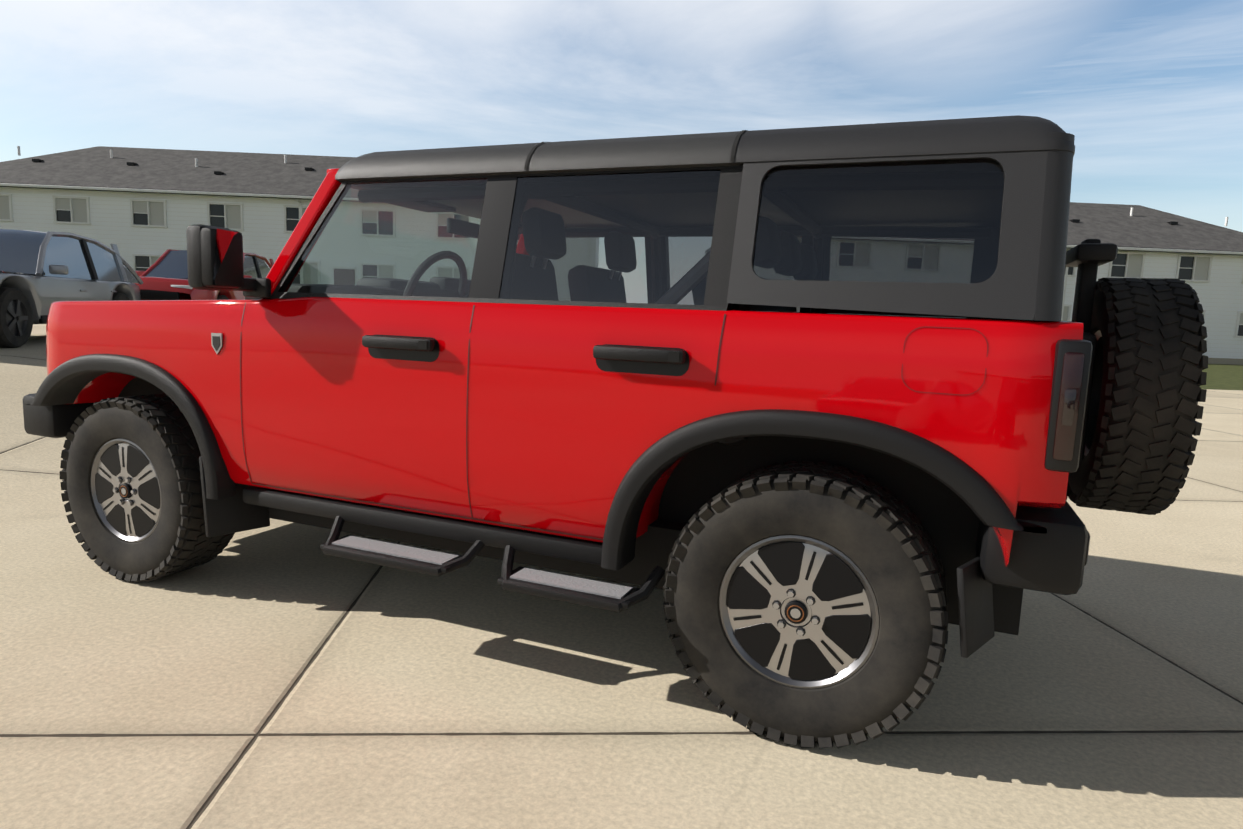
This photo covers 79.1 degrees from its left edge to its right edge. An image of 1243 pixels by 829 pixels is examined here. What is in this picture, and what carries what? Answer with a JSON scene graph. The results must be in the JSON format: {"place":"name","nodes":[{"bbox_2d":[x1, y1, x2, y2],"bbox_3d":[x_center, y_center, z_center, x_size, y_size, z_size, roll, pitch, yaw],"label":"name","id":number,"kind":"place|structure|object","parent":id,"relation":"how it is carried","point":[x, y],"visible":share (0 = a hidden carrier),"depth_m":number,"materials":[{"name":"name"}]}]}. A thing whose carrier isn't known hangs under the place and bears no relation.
{"place":"outdoors","nodes":[
{"label":"outdoors","id":0,"kind":"place"},
{"bbox_2d":[0,146,480,284],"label":"apartment block","id":1,"kind":"structure","parent":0,"point":[143,209],"depth_m":36.57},
{"bbox_2d":[0,324,1242,828],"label":"concrete lot","id":2,"kind":"structure","parent":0,"point":[278,674],"depth_m":2.49,"materials":[{"name":"beige concrete"}]},
{"bbox_2d":[0,229,142,347],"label":"parked suv","id":3,"kind":"object","parent":2,"relation":"on","point":[41,272],"visible":0.83,"depth_m":9.67,"materials":[{"name":"silver metal"}]},
{"bbox_2d":[134,249,273,299],"bbox_3d":[-8.277,-2.521,15.065,2.140,1.531,4.700,1,8,-6],"label":"red car","id":4,"kind":"object","parent":2,"relation":"on","point":[164,276],"visible":0.27,"depth_m":14.22,"materials":[{"name":"red metal"}]},
{"bbox_2d":[22,115,1207,748],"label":"off roader","id":5,"kind":"object","parent":2,"relation":"on","point":[818,435],"depth_m":2.37,"materials":[{"name":"red paint"}]},
{"bbox_2d":[0,0,1242,231],"label":"sky","id":6,"kind":"structure","parent":0,"point":[1149,93],"materials":[{"name":"blue"}]},
{"bbox_2d":[1200,364,1242,389],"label":"lawn grass","id":7,"kind":"structure","parent":0,"point":[1224,377],"depth_m":24.94,"materials":[{"name":"green plant"}]},
{"bbox_2d":[1061,202,1242,364],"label":"apartment block","id":8,"kind":"structure","parent":7,"relation":"on","point":[1204,260],"depth_m":37.12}
]}

